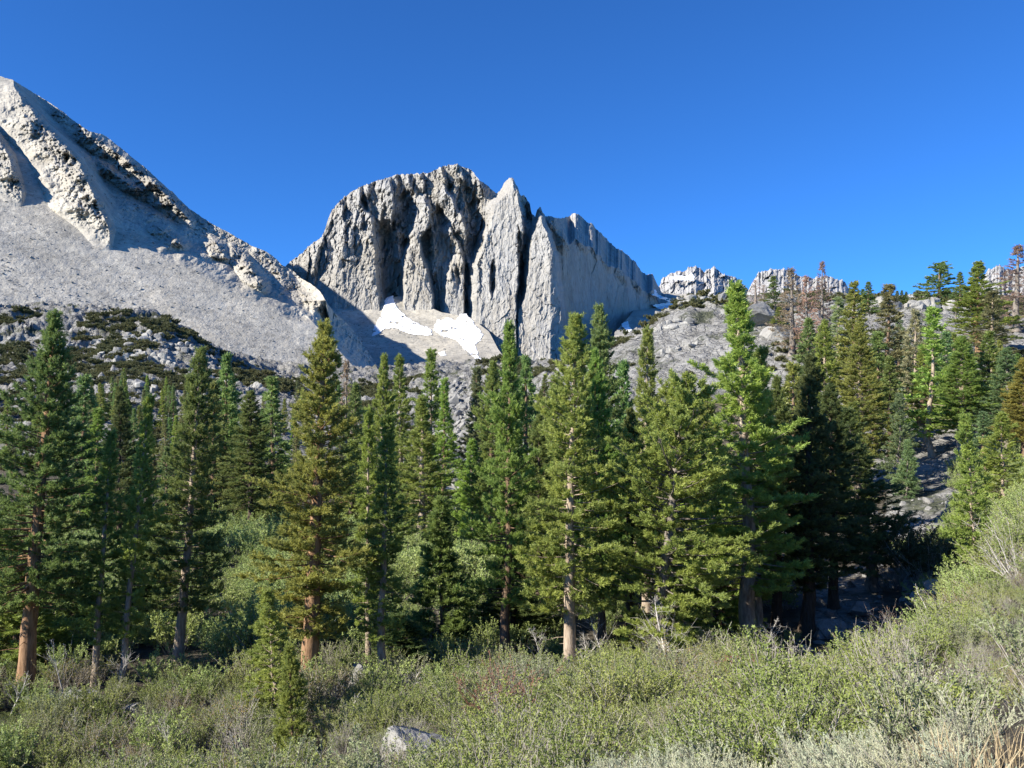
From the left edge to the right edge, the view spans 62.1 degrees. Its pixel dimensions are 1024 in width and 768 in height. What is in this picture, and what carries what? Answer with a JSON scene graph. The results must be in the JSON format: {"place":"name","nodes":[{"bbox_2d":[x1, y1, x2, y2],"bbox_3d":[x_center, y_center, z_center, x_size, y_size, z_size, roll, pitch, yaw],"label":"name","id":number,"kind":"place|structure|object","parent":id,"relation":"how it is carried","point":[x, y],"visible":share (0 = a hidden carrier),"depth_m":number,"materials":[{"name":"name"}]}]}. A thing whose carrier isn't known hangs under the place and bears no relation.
{"place":"outdoors","nodes":[
{"label":"outdoors","id":0,"kind":"place"},
{"bbox_2d":[0,76,376,367],"bbox_3d":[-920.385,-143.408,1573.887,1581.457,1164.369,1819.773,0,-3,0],"label":"scree mountain","id":1,"kind":"structure","parent":0,"point":[226,269],"depth_m":1270.61,"materials":[{"name":"stone"}]},
{"bbox_2d":[0,81,1013,662],"bbox_3d":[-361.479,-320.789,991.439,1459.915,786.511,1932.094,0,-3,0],"label":"rubble","id":2,"kind":"object","parent":1,"relation":"on","point":[454,401],"visible":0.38,"depth_m":243.28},
{"bbox_2d":[329,296,501,366],"bbox_3d":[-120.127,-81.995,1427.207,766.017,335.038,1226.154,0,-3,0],"label":"terrain","id":3,"kind":"structure","parent":0,"point":[364,319],"depth_m":1739.48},
{"bbox_2d":[372,296,431,335],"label":"snow patch","id":4,"kind":"object","parent":3,"relation":"on","point":[393,313],"visible":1,"depth_m":1873.02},
{"bbox_2d":[433,314,483,358],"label":"snow patch","id":5,"kind":"object","parent":3,"relation":"on","point":[469,333],"visible":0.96,"depth_m":1783.66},
{"bbox_2d":[286,163,666,360],"bbox_3d":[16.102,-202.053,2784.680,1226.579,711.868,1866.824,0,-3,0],"label":"crag","id":6,"kind":"structure","parent":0,"point":[456,239],"depth_m":2068.55,"materials":[{"name":"stone"}]},
{"bbox_2d":[0,292,1023,767],"bbox_3d":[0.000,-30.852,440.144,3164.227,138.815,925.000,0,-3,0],"label":"ground","id":7,"kind":"structure","parent":0,"point":[708,318],"depth_m":168.17,"materials":[{"name":"stone"}]},
{"bbox_2d":[0,538,83,666],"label":"pine tree","id":8,"kind":"object","parent":7,"relation":"on","point":[49,621],"visible":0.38,"depth_m":44.27,"materials":[{"name":"green plant"}]},
{"bbox_2d":[0,308,110,693],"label":"pine tree","id":9,"kind":"object","parent":7,"relation":"on","point":[46,453],"visible":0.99,"depth_m":40.37,"materials":[{"name":"green plant"}]},
{"bbox_2d":[39,540,107,635],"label":"pine tree","id":10,"kind":"object","parent":7,"relation":"on","point":[75,584],"visible":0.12,"depth_m":48.97,"materials":[{"name":"green plant"}]},
{"bbox_2d":[47,373,116,524],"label":"pine tree","id":11,"kind":"object","parent":7,"relation":"on","point":[84,382],"visible":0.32,"depth_m":103.40,"materials":[{"name":"green plant"}]},
{"bbox_2d":[76,407,115,516],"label":"pine tree","id":12,"kind":"object","parent":7,"relation":"on","point":[98,423],"visible":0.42,"depth_m":91.38,"materials":[{"name":"green plant"}]},
{"bbox_2d":[72,427,132,687],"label":"pine tree","id":13,"kind":"object","parent":7,"relation":"on","point":[106,471],"visible":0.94,"depth_m":41.34,"materials":[{"name":"green plant"}]},
{"bbox_2d":[92,385,143,546],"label":"pine tree","id":14,"kind":"object","parent":7,"relation":"on","point":[119,422],"visible":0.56,"depth_m":77.58,"materials":[{"name":"green plant"}]},
{"bbox_2d":[105,392,170,683],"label":"pine tree","id":15,"kind":"object","parent":7,"relation":"on","point":[136,543],"visible":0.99,"depth_m":41.97,"materials":[{"name":"green plant"}]},
{"bbox_2d":[103,547,196,634],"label":"pine tree","id":16,"kind":"object","parent":7,"relation":"on","point":[144,557],"visible":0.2,"depth_m":51.06,"materials":[{"name":"green plant"}]},
{"bbox_2d":[113,348,192,371],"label":"outcrop","id":17,"kind":"object","parent":7,"relation":"on","point":[159,358],"visible":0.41,"depth_m":334.90,"materials":[{"name":"stone"}]},
{"bbox_2d":[152,446,176,505],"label":"pine tree","id":18,"kind":"object","parent":7,"relation":"on","point":[167,453],"visible":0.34,"depth_m":111.39,"materials":[{"name":"green plant"}]},
{"bbox_2d":[137,344,232,663],"bbox_3d":[-17.479,6.432,45.664,4.905,17.270,4.444,1,-4,-13],"label":"pine tree","id":19,"kind":"object","parent":7,"relation":"on","point":[185,574],"visible":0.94,"depth_m":45.32,"materials":[{"name":"green plant"}]},
{"bbox_2d":[194,380,244,512],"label":"pine tree","id":20,"kind":"object","parent":7,"relation":"on","point":[217,410],"visible":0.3,"depth_m":107.46,"materials":[{"name":"green plant"}]},
{"bbox_2d":[207,351,247,506],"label":"pine tree","id":21,"kind":"object","parent":7,"relation":"on","point":[232,407],"visible":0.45,"depth_m":111.66,"materials":[{"name":"green plant"}]},
{"bbox_2d":[213,390,288,522],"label":"pine tree","id":22,"kind":"object","parent":7,"relation":"on","point":[251,423],"visible":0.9,"depth_m":100.95,"materials":[{"name":"green plant"}]},
{"bbox_2d":[245,376,299,514],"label":"pine tree","id":23,"kind":"object","parent":7,"relation":"on","point":[271,382],"visible":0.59,"depth_m":107.55,"materials":[{"name":"green plant"}]},
{"bbox_2d":[234,586,314,723],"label":"pine tree","id":24,"kind":"object","parent":7,"relation":"on","point":[266,597],"visible":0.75,"depth_m":33.31,"materials":[{"name":"green plant"}]},
{"bbox_2d":[267,640,319,753],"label":"pine tree","id":25,"kind":"object","parent":7,"relation":"on","point":[289,667],"visible":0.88,"depth_m":28.30,"materials":[{"name":"green plant"}]},
{"bbox_2d":[231,318,381,674],"bbox_3d":[-8.895,5.645,39.862,7.260,17.618,7.240,0,-4,28],"label":"pine tree","id":26,"kind":"object","parent":7,"relation":"on","point":[308,582],"visible":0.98,"depth_m":39.22,"materials":[{"name":"green plant"}]},
{"bbox_2d":[334,359,362,510],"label":"dead tree","id":27,"kind":"object","parent":7,"relation":"on","point":[346,364],"visible":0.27,"depth_m":111.97,"materials":[{"name":"grey wood"}]},
{"bbox_2d":[336,439,370,520],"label":"pine tree","id":28,"kind":"object","parent":7,"relation":"on","point":[353,505],"visible":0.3,"depth_m":97.11,"materials":[{"name":"green plant"}]},
{"bbox_2d":[339,381,369,515],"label":"pine tree","id":29,"kind":"object","parent":7,"relation":"on","point":[355,397],"visible":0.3,"depth_m":103.59,"materials":[{"name":"green plant"}]},
{"bbox_2d":[340,404,385,666],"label":"pine tree","id":30,"kind":"object","parent":7,"relation":"on","point":[369,442],"visible":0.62,"depth_m":43.58,"materials":[{"name":"green plant"}]},
{"bbox_2d":[354,352,412,523],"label":"pine tree","id":31,"kind":"object","parent":7,"relation":"on","point":[380,405],"visible":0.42,"depth_m":93.74,"materials":[{"name":"green plant"}]},
{"bbox_2d":[355,413,420,679],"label":"pine tree","id":32,"kind":"object","parent":7,"relation":"on","point":[392,545],"visible":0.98,"depth_m":40.35,"materials":[{"name":"green plant"}]},
{"bbox_2d":[359,610,438,664],"bbox_3d":[-6.056,13.432,45.031,4.328,2.644,3.852,-3,-5,45],"label":"bush","id":33,"kind":"object","parent":7,"relation":"on","point":[413,632],"visible":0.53,"depth_m":44.93,"materials":[{"name":"green plant"}]},
{"bbox_2d":[387,352,418,502],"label":"pine tree","id":34,"kind":"object","parent":7,"relation":"on","point":[404,406],"visible":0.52,"depth_m":99.85,"materials":[{"name":"green plant"}]},
{"bbox_2d":[381,725,447,764],"bbox_3d":[-2.289,9.146,21.445,1.433,0.924,1.840,2,-4,-33],"label":"boulder","id":35,"kind":"object","parent":7,"relation":"on","point":[426,736],"visible":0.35,"depth_m":21.44,"materials":[{"name":"stone"}]},
{"bbox_2d":[381,395,457,540],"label":"pine tree","id":36,"kind":"object","parent":7,"relation":"on","point":[422,441],"visible":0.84,"depth_m":83.18,"materials":[{"name":"green plant"}]},
{"bbox_2d":[411,347,458,525],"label":"pine tree","id":37,"kind":"object","parent":7,"relation":"on","point":[432,366],"visible":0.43,"depth_m":97.81,"materials":[{"name":"green plant"}]},
{"bbox_2d":[424,377,464,515],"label":"pine tree","id":38,"kind":"object","parent":7,"relation":"on","point":[444,411],"visible":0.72,"depth_m":93.57,"materials":[{"name":"green plant"}]},
{"bbox_2d":[407,494,483,640],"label":"pine tree","id":39,"kind":"object","parent":7,"relation":"on","point":[439,534],"visible":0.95,"depth_m":48.98,"materials":[{"name":"green plant"}]},
{"bbox_2d":[451,437,497,542],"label":"pine tree","id":40,"kind":"object","parent":7,"relation":"on","point":[462,499],"visible":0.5,"depth_m":89.19,"materials":[{"name":"green plant"}]},
{"bbox_2d":[454,365,494,511],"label":"pine tree","id":41,"kind":"object","parent":7,"relation":"on","point":[475,386],"visible":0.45,"depth_m":95.73,"materials":[{"name":"green plant"}]},
{"bbox_2d":[462,360,520,543],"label":"pine tree","id":42,"kind":"object","parent":7,"relation":"on","point":[488,442],"visible":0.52,"depth_m":85.34,"materials":[{"name":"green plant"}]},
{"bbox_2d":[453,319,553,658],"bbox_3d":[-0.499,5.748,46.916,5.215,18.880,4.446,-2,-4,24],"label":"pine tree","id":43,"kind":"object","parent":7,"relation":"on","point":[508,442],"visible":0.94,"depth_m":46.37,"materials":[{"name":"green plant"}]},
{"bbox_2d":[452,650,565,723],"bbox_3d":[-0.347,8.999,24.933,2.659,2.455,3.271,-3,-4,38],"label":"red shrub","id":44,"kind":"object","parent":7,"relation":"on","point":[486,690],"visible":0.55,"depth_m":25.17,"materials":[{"name":"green plant"}]},
{"bbox_2d":[0,488,1023,767],"label":"brush","id":45,"kind":"object","parent":7,"relation":"on","point":[579,705],"depth_m":20.18,"materials":[{"name":"plant"}]},
{"bbox_2d":[0,287,1023,506],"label":"shrubs","id":46,"kind":"object","parent":7,"relation":"on","point":[106,346],"visible":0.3,"depth_m":328.41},
{"bbox_2d":[467,552,562,637],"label":"pine tree","id":47,"kind":"object","parent":7,"relation":"on","point":[492,611],"visible":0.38,"depth_m":50.40,"materials":[{"name":"green plant"}]},
{"bbox_2d":[504,353,541,513],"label":"pine tree","id":48,"kind":"object","parent":7,"relation":"on","point":[528,376],"visible":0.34,"depth_m":99.87,"materials":[{"name":"green plant"}]},
{"bbox_2d":[513,413,565,602],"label":"pine tree","id":49,"kind":"object","parent":7,"relation":"on","point":[538,442],"visible":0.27,"depth_m":57.39,"materials":[{"name":"green plant"}]},
{"bbox_2d":[521,382,584,606],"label":"pine tree","id":50,"kind":"object","parent":7,"relation":"on","point":[555,422],"visible":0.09,"depth_m":59.47,"materials":[{"name":"green plant"}]},
{"bbox_2d":[514,312,630,665],"bbox_3d":[3.034,5.332,42.791,5.866,18.248,5.266,0,-3,4],"label":"pine tree","id":51,"kind":"object","parent":7,"relation":"on","point":[576,420],"visible":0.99,"depth_m":42.27,"materials":[{"name":"green plant"}]},
{"bbox_2d":[565,303,626,550],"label":"pine tree","id":52,"kind":"object","parent":7,"relation":"on","point":[600,340],"visible":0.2,"depth_m":61.77,"materials":[{"name":"green plant"}]},
{"bbox_2d":[574,345,635,643],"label":"pine tree","id":53,"kind":"object","parent":7,"relation":"on","point":[599,386],"visible":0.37,"depth_m":49.56,"materials":[{"name":"green plant"}]},
{"bbox_2d":[612,359,636,549],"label":"pine tree","id":54,"kind":"object","parent":7,"relation":"on","point":[622,369],"visible":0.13,"depth_m":65.91,"materials":[{"name":"green plant"}]},
{"bbox_2d":[588,407,673,635],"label":"pine tree","id":55,"kind":"object","parent":7,"relation":"on","point":[629,422],"visible":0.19,"depth_m":51.47,"materials":[{"name":"green plant"}]},
{"bbox_2d":[610,324,681,614],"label":"pine tree","id":56,"kind":"object","parent":7,"relation":"on","point":[647,340],"visible":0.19,"depth_m":57.93,"materials":[{"name":"green plant"}]},
{"bbox_2d":[579,368,782,658],"bbox_3d":[7.808,6.646,42.191,8.384,15.024,9.313,9,-5,-41],"label":"pine tree","id":57,"kind":"object","parent":7,"relation":"on","point":[678,420],"visible":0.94,"depth_m":41.79,"materials":[{"name":"green plant"}]},
{"bbox_2d":[661,384,735,612],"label":"pine tree","id":58,"kind":"object","parent":7,"relation":"on","point":[711,411],"visible":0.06,"depth_m":55.57,"materials":[{"name":"green plant"}]},
{"bbox_2d":[678,511,772,636],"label":"pine tree","id":59,"kind":"object","parent":7,"relation":"on","point":[730,613],"visible":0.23,"depth_m":50.72,"materials":[{"name":"green plant"}]},
{"bbox_2d":[676,278,821,646],"bbox_3d":[12.622,4.521,48.163,8.865,21.160,7.495,-1,-3,10],"label":"pine tree","id":60,"kind":"object","parent":7,"relation":"on","point":[746,409],"visible":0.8,"depth_m":47.14,"materials":[{"name":"green plant"}]},
{"bbox_2d":[746,302,775,326],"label":"boulder","id":61,"kind":"object","parent":7,"relation":"on","point":[763,312],"visible":0.6,"depth_m":194.76,"materials":[{"name":"stone"}]},
{"bbox_2d":[508,683,1023,767],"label":"sagebrush","id":62,"kind":"object","parent":7,"relation":"on","point":[844,754],"visible":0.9,"depth_m":6.28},
{"bbox_2d":[732,344,801,640],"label":"pine tree","id":63,"kind":"object","parent":7,"relation":"on","point":[760,352],"visible":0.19,"depth_m":49.28,"materials":[{"name":"green plant"}]},
{"bbox_2d":[764,266,808,356],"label":"dead tree","id":64,"kind":"object","parent":7,"relation":"on","point":[792,333],"visible":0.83,"depth_m":168.68,"materials":[{"name":"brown wood"}]},
{"bbox_2d":[737,374,838,630],"bbox_3d":[16.919,7.303,52.658,6.277,15.927,6.109,4,-4,-35],"label":"pine tree","id":65,"kind":"object","parent":7,"relation":"on","point":[779,414],"visible":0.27,"depth_m":52.02,"materials":[{"name":"green plant"}]},
{"bbox_2d":[754,360,825,515],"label":"pine tree","id":66,"kind":"object","parent":7,"relation":"on","point":[794,372],"visible":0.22,"depth_m":92.00,"materials":[{"name":"green plant"}]},
{"bbox_2d":[791,275,820,348],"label":"dead tree","id":67,"kind":"object","parent":7,"relation":"on","point":[806,299],"visible":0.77,"depth_m":165.14,"materials":[{"name":"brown wood"}]},
{"bbox_2d":[785,317,827,410],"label":"pine tree","id":68,"kind":"object","parent":7,"relation":"on","point":[805,347],"visible":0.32,"depth_m":128.22,"materials":[{"name":"green plant"}]},
{"bbox_2d":[764,351,869,632],"bbox_3d":[18.044,6.548,51.978,7.018,17.166,6.999,3,-4,-20],"label":"pine tree","id":69,"kind":"object","parent":7,"relation":"on","point":[811,387],"visible":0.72,"depth_m":51.09,"materials":[{"name":"green plant"}]},
{"bbox_2d":[810,260,834,334],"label":"dead tree","id":70,"kind":"object","parent":7,"relation":"on","point":[823,314],"visible":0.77,"depth_m":175.15,"materials":[{"name":"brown wood"}]},
{"bbox_2d":[800,318,845,464],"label":"pine tree","id":71,"kind":"object","parent":7,"relation":"on","point":[825,352],"visible":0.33,"depth_m":99.84,"materials":[{"name":"green plant"}]},
{"bbox_2d":[817,619,846,638],"bbox_3d":[18.488,14.120,49.185,1.280,1.100,1.600,3,-4,-36],"label":"boulder","id":72,"kind":"object","parent":7,"relation":"on","point":[824,626],"visible":0.89,"depth_m":48.91,"materials":[{"name":"stone"}]},
{"bbox_2d":[820,296,851,368],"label":"pine tree","id":73,"kind":"object","parent":7,"relation":"on","point":[835,315],"visible":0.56,"depth_m":152.48,"materials":[{"name":"green plant"}]},
{"bbox_2d":[789,383,887,609],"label":"pine tree","id":74,"kind":"object","parent":7,"relation":"on","point":[839,447],"visible":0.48,"depth_m":54.97,"materials":[{"name":"green plant"}]},
{"bbox_2d":[831,279,873,380],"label":"pine tree","id":75,"kind":"object","parent":7,"relation":"on","point":[854,317],"visible":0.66,"depth_m":148.56,"materials":[{"name":"green plant"}]},
{"bbox_2d":[812,321,899,483],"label":"pine tree","id":76,"kind":"object","parent":7,"relation":"on","point":[860,337],"visible":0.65,"depth_m":95.24,"materials":[{"name":"green plant"}]},
{"bbox_2d":[825,405,920,591],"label":"pine tree","id":77,"kind":"object","parent":7,"relation":"on","point":[874,488],"visible":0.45,"depth_m":58.95,"materials":[{"name":"green plant"}]},
{"bbox_2d":[732,715,1023,767],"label":"dry grass","id":78,"kind":"structure","parent":7,"relation":"on","point":[999,756],"depth_m":4.62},
{"bbox_2d":[863,331,897,443],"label":"pine tree","id":79,"kind":"object","parent":7,"relation":"on","point":[875,342],"visible":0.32,"depth_m":116.10,"materials":[{"name":"green plant"}]},
{"bbox_2d":[856,283,913,385],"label":"pine tree","id":80,"kind":"object","parent":7,"relation":"on","point":[888,296],"visible":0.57,"depth_m":138.34,"materials":[{"name":"green plant"}]},
{"bbox_2d":[871,356,921,455],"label":"pine tree","id":81,"kind":"object","parent":7,"relation":"on","point":[890,364],"visible":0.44,"depth_m":111.87,"materials":[{"name":"green plant"}]},
{"bbox_2d":[875,392,921,492],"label":"pine tree","id":82,"kind":"object","parent":7,"relation":"on","point":[905,427],"visible":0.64,"depth_m":91.50,"materials":[{"name":"green plant"}]},
{"bbox_2d":[891,439,922,498],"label":"pine tree","id":83,"kind":"object","parent":7,"relation":"on","point":[908,475],"visible":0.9,"depth_m":87.29,"materials":[{"name":"green plant"}]},
{"bbox_2d":[848,510,969,588],"bbox_3d":[27.693,11.466,59.054,7.665,5.552,9.045,-3,-5,42],"label":"gully bush","id":84,"kind":"object","parent":7,"relation":"on","point":[895,536],"visible":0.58,"depth_m":57.92,"materials":[{"name":"green plant"}]},
{"bbox_2d":[860,658,957,703],"bbox_3d":[6.229,4.711,13.274,1.296,0.936,1.562,2,-4,-35],"label":"dry shrub","id":85,"kind":"object","parent":7,"relation":"on","point":[917,679],"visible":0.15,"depth_m":13.27,"materials":[{"name":"green plant"}]},
{"bbox_2d":[892,308,936,423],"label":"pine tree","id":86,"kind":"object","parent":7,"relation":"on","point":[909,360],"visible":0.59,"depth_m":122.49,"materials":[{"name":"green plant"}]},
{"bbox_2d":[859,296,972,314],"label":"outcrop","id":87,"kind":"object","parent":7,"relation":"on","point":[922,304],"visible":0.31,"depth_m":205.60,"materials":[{"name":"stone"}]},
{"bbox_2d":[897,343,938,425],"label":"pine tree","id":88,"kind":"object","parent":7,"relation":"on","point":[920,355],"visible":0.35,"depth_m":117.93,"materials":[{"name":"green plant"}]},
{"bbox_2d":[875,527,962,585],"bbox_3d":[28.128,11.524,57.338,6.526,4.180,5.940,0,-3,0],"label":"gully bush","id":89,"kind":"object","parent":7,"relation":"on","point":[929,548],"visible":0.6,"depth_m":56.68,"materials":[{"name":"green plant"}]},
{"bbox_2d":[912,261,955,301],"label":"pine tree","id":90,"kind":"object","parent":7,"relation":"on","point":[942,266],"visible":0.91,"depth_m":233.25,"materials":[{"name":"green plant"}]},
{"bbox_2d":[901,305,968,457],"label":"pine tree","id":91,"kind":"object","parent":7,"relation":"on","point":[932,345],"visible":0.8,"depth_m":108.00,"materials":[{"name":"green plant"}]},
{"bbox_2d":[909,335,1002,458],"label":"pine tree","id":92,"kind":"object","parent":7,"relation":"on","point":[967,371],"visible":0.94,"depth_m":103.31,"materials":[{"name":"green plant"}]},
{"bbox_2d":[937,411,997,563],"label":"pine tree","id":93,"kind":"object","parent":7,"relation":"on","point":[968,450],"visible":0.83,"depth_m":49.48,"materials":[{"name":"green plant"}]},
{"bbox_2d":[935,260,1023,352],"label":"pine tree","id":94,"kind":"object","parent":7,"relation":"on","point":[973,295],"visible":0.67,"depth_m":150.47,"materials":[{"name":"green plant"}]},
{"bbox_2d":[961,411,998,471],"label":"pine tree","id":95,"kind":"object","parent":7,"relation":"on","point":[981,418],"visible":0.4,"depth_m":89.66,"materials":[{"name":"green plant"}]},
{"bbox_2d":[966,330,1003,433],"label":"pine tree","id":96,"kind":"object","parent":7,"relation":"on","point":[992,348],"visible":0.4,"depth_m":112.03,"materials":[{"name":"green plant"}]},
{"bbox_2d":[962,289,1022,371],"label":"pine tree","id":97,"kind":"object","parent":7,"relation":"on","point":[993,322],"visible":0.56,"depth_m":140.57,"materials":[{"name":"green plant"}]},
{"bbox_2d":[972,346,1021,447],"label":"pine tree","id":98,"kind":"object","parent":7,"relation":"on","point":[1006,370],"visible":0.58,"depth_m":100.02,"materials":[{"name":"green plant"}]},
{"bbox_2d":[972,411,1023,501],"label":"pine tree","id":99,"kind":"object","parent":7,"relation":"on","point":[990,463],"visible":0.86,"depth_m":71.69,"materials":[{"name":"green plant"}]},
{"bbox_2d":[973,518,1023,581],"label":"leggy shrub","id":100,"kind":"object","parent":7,"relation":"on","point":[1002,566],"visible":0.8,"depth_m":30.69,"materials":[{"name":"green plant"}]},
{"bbox_2d":[976,357,1023,461],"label":"pine tree","id":101,"kind":"object","parent":7,"relation":"on","point":[1011,401],"visible":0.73,"depth_m":91.78,"materials":[{"name":"green plant"}]},
{"bbox_2d":[995,244,1023,332],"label":"dead tree","id":102,"kind":"object","parent":7,"relation":"on","point":[1016,293],"visible":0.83,"depth_m":173.07,"materials":[{"name":"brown wood"}]},
{"bbox_2d":[0,440,1023,767],"label":"willow meadow","id":103,"kind":"structure","parent":0,"point":[244,536],"depth_m":48.15,"materials":[{"name":"plant"}]},
{"bbox_2d":[0,0,1023,294],"label":"sky","id":104,"kind":"structure","parent":0,"point":[880,142],"materials":[{"name":"blue"}]},
{"bbox_2d":[614,292,715,337],"bbox_3d":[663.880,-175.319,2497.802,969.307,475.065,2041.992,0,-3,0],"label":"terrain","id":105,"kind":"structure","parent":0,"point":[634,318],"depth_m":2367.07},
{"bbox_2d":[659,265,747,295],"bbox_3d":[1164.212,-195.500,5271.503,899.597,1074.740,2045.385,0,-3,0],"label":"mountain","id":106,"kind":"structure","parent":0,"point":[714,280],"depth_m":5090.75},
{"bbox_2d":[746,264,1023,296],"bbox_3d":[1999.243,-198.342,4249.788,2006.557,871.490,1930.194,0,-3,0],"label":"mountain","id":107,"kind":"structure","parent":0,"point":[835,285],"depth_m":4222.93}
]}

